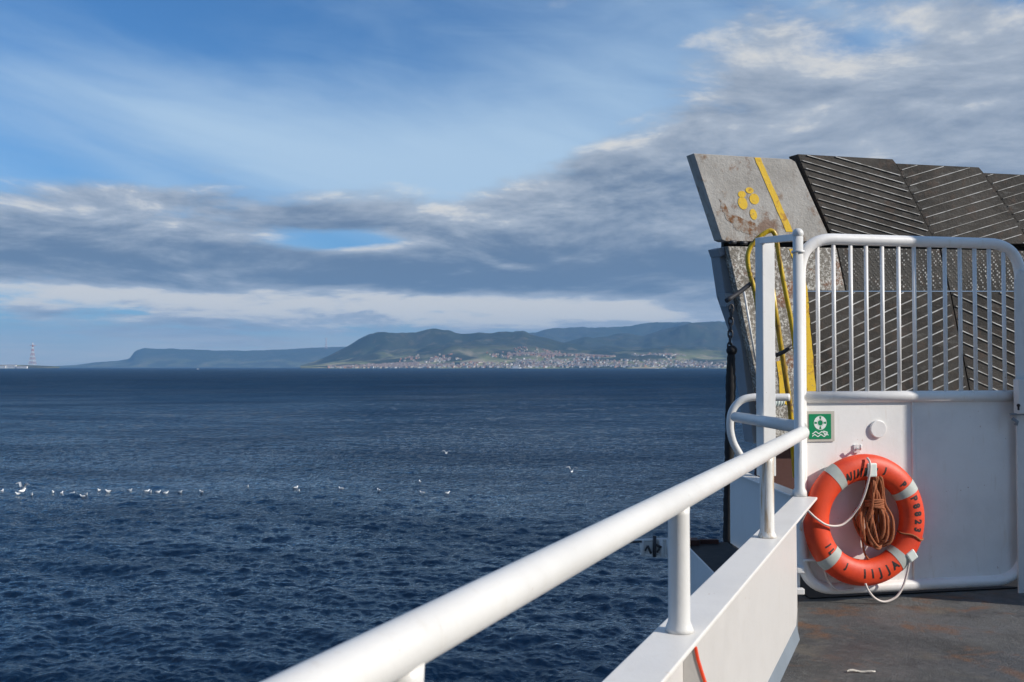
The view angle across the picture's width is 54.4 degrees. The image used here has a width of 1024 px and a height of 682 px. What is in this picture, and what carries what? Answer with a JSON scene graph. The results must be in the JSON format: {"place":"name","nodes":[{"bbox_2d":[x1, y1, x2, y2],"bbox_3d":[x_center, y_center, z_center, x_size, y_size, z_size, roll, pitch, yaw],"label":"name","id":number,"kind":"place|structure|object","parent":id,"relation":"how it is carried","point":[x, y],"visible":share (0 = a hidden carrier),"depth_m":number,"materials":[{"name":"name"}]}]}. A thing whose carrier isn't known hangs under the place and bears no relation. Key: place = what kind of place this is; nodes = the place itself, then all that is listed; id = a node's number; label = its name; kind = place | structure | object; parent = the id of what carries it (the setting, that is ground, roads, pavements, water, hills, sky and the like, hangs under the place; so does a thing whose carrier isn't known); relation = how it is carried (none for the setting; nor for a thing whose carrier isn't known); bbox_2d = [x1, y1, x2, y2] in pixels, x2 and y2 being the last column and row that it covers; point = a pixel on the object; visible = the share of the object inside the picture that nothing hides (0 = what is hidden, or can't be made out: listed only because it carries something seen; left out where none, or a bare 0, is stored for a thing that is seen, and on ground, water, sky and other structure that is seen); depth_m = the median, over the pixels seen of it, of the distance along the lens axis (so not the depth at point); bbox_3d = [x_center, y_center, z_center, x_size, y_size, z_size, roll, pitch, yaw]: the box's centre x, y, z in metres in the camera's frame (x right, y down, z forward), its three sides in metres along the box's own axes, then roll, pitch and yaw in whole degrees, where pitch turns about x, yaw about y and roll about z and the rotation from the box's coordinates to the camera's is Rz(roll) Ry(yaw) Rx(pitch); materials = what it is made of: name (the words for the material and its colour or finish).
{"place":"outdoors","nodes":[
{"label":"outdoors","id":0,"kind":"place"},
{"bbox_2d":[17,365,59,367],"bbox_3d":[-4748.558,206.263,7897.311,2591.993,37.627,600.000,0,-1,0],"label":"spit","id":1,"kind":"structure","parent":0,"point":[33,366],"depth_m":7814.38,"materials":[{"name":"grey"}]},
{"bbox_2d":[6,365,16,367],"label":"waterfront building","id":2,"kind":"structure","parent":1,"relation":"on","point":[10,366],"depth_m":7587.51,"materials":[{"name":"white"}]},
{"bbox_2d":[28,343,35,364],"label":"lattice pylon","id":3,"kind":"object","parent":1,"relation":"on","point":[32,345],"visible":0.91,"depth_m":7899.80,"materials":[{"name":"metal"}]},
{"bbox_2d":[60,347,344,366],"bbox_3d":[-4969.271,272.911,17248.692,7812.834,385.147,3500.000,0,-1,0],"label":"headland","id":4,"kind":"structure","parent":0,"point":[168,357],"depth_m":16587.01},
{"bbox_2d":[0,367,755,681],"bbox_3d":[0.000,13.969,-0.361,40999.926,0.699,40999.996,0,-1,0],"label":"sea","id":5,"kind":"structure","parent":0,"point":[227,575],"depth_m":99.78,"materials":[{"name":"liquid"}]},
{"bbox_2d":[15,482,29,491],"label":"seagull","id":6,"kind":"object","parent":5,"relation":"on","point":[22,488],"visible":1,"depth_m":109.19,"materials":[{"name":"white"}]},
{"bbox_3d":[3.646,8.353,4.687,10.708,13.500,14.200,0,-1,0],"label":"ferry hull","id":7,"kind":"object","parent":5,"relation":"on","visible":0},
{"bbox_2d":[690,538,736,595],"bbox_3d":[1.499,2.999,6.440,0.402,3.055,2.330,0,-1,0],"label":"hull ledge","id":8,"kind":"object","parent":7,"relation":"attached to","point":[709,558],"visible":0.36,"depth_m":7.13,"materials":[{"name":"white paint"}]},
{"bbox_2d":[630,535,667,557],"bbox_3d":[1.109,1.611,7.677,0.458,0.264,0.276,0,-1,0],"label":"outboard bracket","id":9,"kind":"object","parent":8,"relation":"attached to","point":[654,546],"visible":0.75,"depth_m":7.57,"materials":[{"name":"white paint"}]},
{"bbox_2d":[686,153,1023,488],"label":"bow ramp","id":10,"kind":"structure","parent":7,"relation":"attached to","point":[745,201],"depth_m":9.26,"materials":[{"name":"grey metal"}]},
{"bbox_2d":[723,304,736,543],"bbox_3d":[1.845,0.813,8.432,0.135,2.265,0.096,0,-1,0],"label":"hanging chain","id":11,"kind":"object","parent":10,"relation":"hanging from","point":[730,384],"visible":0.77,"depth_m":8.41,"materials":[{"name":"metal"}]},
{"bbox_2d":[725,228,793,477],"bbox_3d":[2.106,0.105,8.397,0.671,2.106,0.182,0,-1,-4],"label":"yellow handrail","id":12,"kind":"object","parent":10,"relation":"attached to","point":[782,350],"visible":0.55,"depth_m":8.36,"materials":[{"name":"metal"}]},
{"bbox_2d":[780,588,1023,681],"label":"deck","id":13,"kind":"structure","parent":7,"relation":"on","point":[968,636],"depth_m":5.31,"materials":[{"name":"grey metal"}]},
{"bbox_2d":[602,495,816,681],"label":"bulwark","id":14,"kind":"object","parent":13,"relation":"on","point":[743,608],"visible":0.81,"depth_m":3.80,"materials":[{"name":"white paint"}]},
{"bbox_2d":[261,426,809,681],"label":"handrail","id":15,"kind":"object","parent":14,"relation":"on","point":[407,646],"visible":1,"depth_m":1.81,"materials":[{"name":"white metal"}]},
{"bbox_2d":[791,228,806,496],"bbox_3d":[1.757,0.126,6.099,0.088,1.640,0.088,0,-1,0],"label":"hinge post","id":16,"kind":"object","parent":14,"relation":"on","point":[797,252],"visible":1,"depth_m":6.08,"materials":[{"name":"white metal"}]},
{"bbox_2d":[726,393,806,455],"bbox_3d":[1.952,0.706,7.019,0.503,0.626,1.831,0,-1,0],"label":"handrail","id":17,"kind":"object","parent":16,"relation":"attached to","point":[782,424],"visible":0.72,"depth_m":7.73,"materials":[{"name":"white metal"}]},
{"bbox_2d":[796,234,1023,594],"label":"gate","id":18,"kind":"structure","parent":16,"relation":"attached to","point":[952,454],"depth_m":6.32,"materials":[{"name":"white metal"}]},
{"bbox_2d":[807,411,834,441],"bbox_3d":[1.907,0.529,6.165,0.196,0.188,0.008,0,-2,-11],"label":"lifebuoy sign","id":19,"kind":"object","parent":18,"relation":"attached to","point":[820,425],"visible":1,"depth_m":6.16,"materials":[{"name":"green plastic"}]},
{"bbox_2d":[799,454,924,602],"bbox_3d":[2.161,1.149,6.121,0.837,0.904,0.170,0,-2,-14],"label":"lifebuoy","id":20,"kind":"object","parent":18,"relation":"attached to","point":[898,555],"visible":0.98,"depth_m":6.08,"materials":[{"name":"orange plastic"}]},
{"bbox_2d":[852,476,894,549],"bbox_3d":[2.229,1.051,6.132,0.223,0.452,0.140,0,-1,-7],"label":"rope hank","id":21,"kind":"object","parent":20,"relation":"hanging from","point":[874,502],"visible":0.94,"depth_m":6.09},
{"bbox_2d":[730,473,799,586],"bbox_3d":[1.730,1.253,6.910,0.105,0.570,1.562,0,-1,-3],"label":"bulwark","id":22,"kind":"object","parent":13,"relation":"on","point":[744,508],"visible":0.27,"depth_m":7.22,"materials":[{"name":"white paint"}]},
{"bbox_2d":[755,234,792,475],"bbox_3d":[1.828,0.099,6.709,0.130,1.727,1.142,0,-1,1],"label":"square post","id":23,"kind":"object","parent":22,"relation":"on","point":[765,318],"visible":0.67,"depth_m":7.18,"materials":[{"name":"white metal"}]},
{"bbox_2d":[847,669,875,672],"bbox_3d":[1.653,1.564,4.716,0.130,0.014,0.023,0,-1,7],"label":"peeled scrap","id":24,"kind":"object","parent":13,"relation":"on","point":[866,671],"visible":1,"depth_m":4.71,"materials":[{"name":"white paint"}]},
{"bbox_2d":[729,540,1017,598],"bbox_3d":[4.930,1.646,7.785,6.596,0.006,2.029,0,-1,-10],"label":"rubber mat","id":25,"kind":"object","parent":13,"relation":"on","point":[810,593],"visible":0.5,"depth_m":6.38,"materials":[{"name":"black rubber"}]},
{"bbox_2d":[1010,271,1023,592],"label":"gate jamb","id":26,"kind":"object","parent":13,"relation":"on","point":[1018,389],"visible":1,"depth_m":6.40,"materials":[{"name":"white paint"}]},
{"bbox_2d":[0,0,1023,365],"label":"sky","id":27,"kind":"structure","parent":0,"point":[216,175],"materials":[{"name":"blue"}]},
{"bbox_2d":[300,328,726,365],"bbox_3d":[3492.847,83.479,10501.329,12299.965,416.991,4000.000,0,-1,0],"label":"hills","id":28,"kind":"structure","parent":0,"point":[380,345],"depth_m":10009.84,"materials":[{"name":"plant"}]},
{"bbox_2d":[300,344,727,367],"bbox_3d":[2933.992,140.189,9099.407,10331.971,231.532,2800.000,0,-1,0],"label":"hills","id":29,"kind":"structure","parent":0,"point":[471,352],"depth_m":8582.47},
{"bbox_2d":[327,346,725,367],"bbox_3d":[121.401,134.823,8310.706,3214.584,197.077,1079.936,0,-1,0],"label":"town houses","id":30,"kind":"structure","parent":29,"relation":"on","point":[549,354],"depth_m":8045.95,"materials":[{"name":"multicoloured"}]},
{"bbox_2d":[529,321,721,342],"bbox_3d":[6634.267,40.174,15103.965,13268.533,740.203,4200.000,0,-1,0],"label":"hills","id":31,"kind":"structure","parent":0,"point":[563,335],"depth_m":14996.54,"materials":[{"name":"plant"}]},
{"bbox_2d":[565,322,731,347],"bbox_3d":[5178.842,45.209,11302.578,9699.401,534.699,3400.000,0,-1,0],"label":"hills","id":32,"kind":"structure","parent":0,"point":[712,334],"depth_m":10705.08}
]}

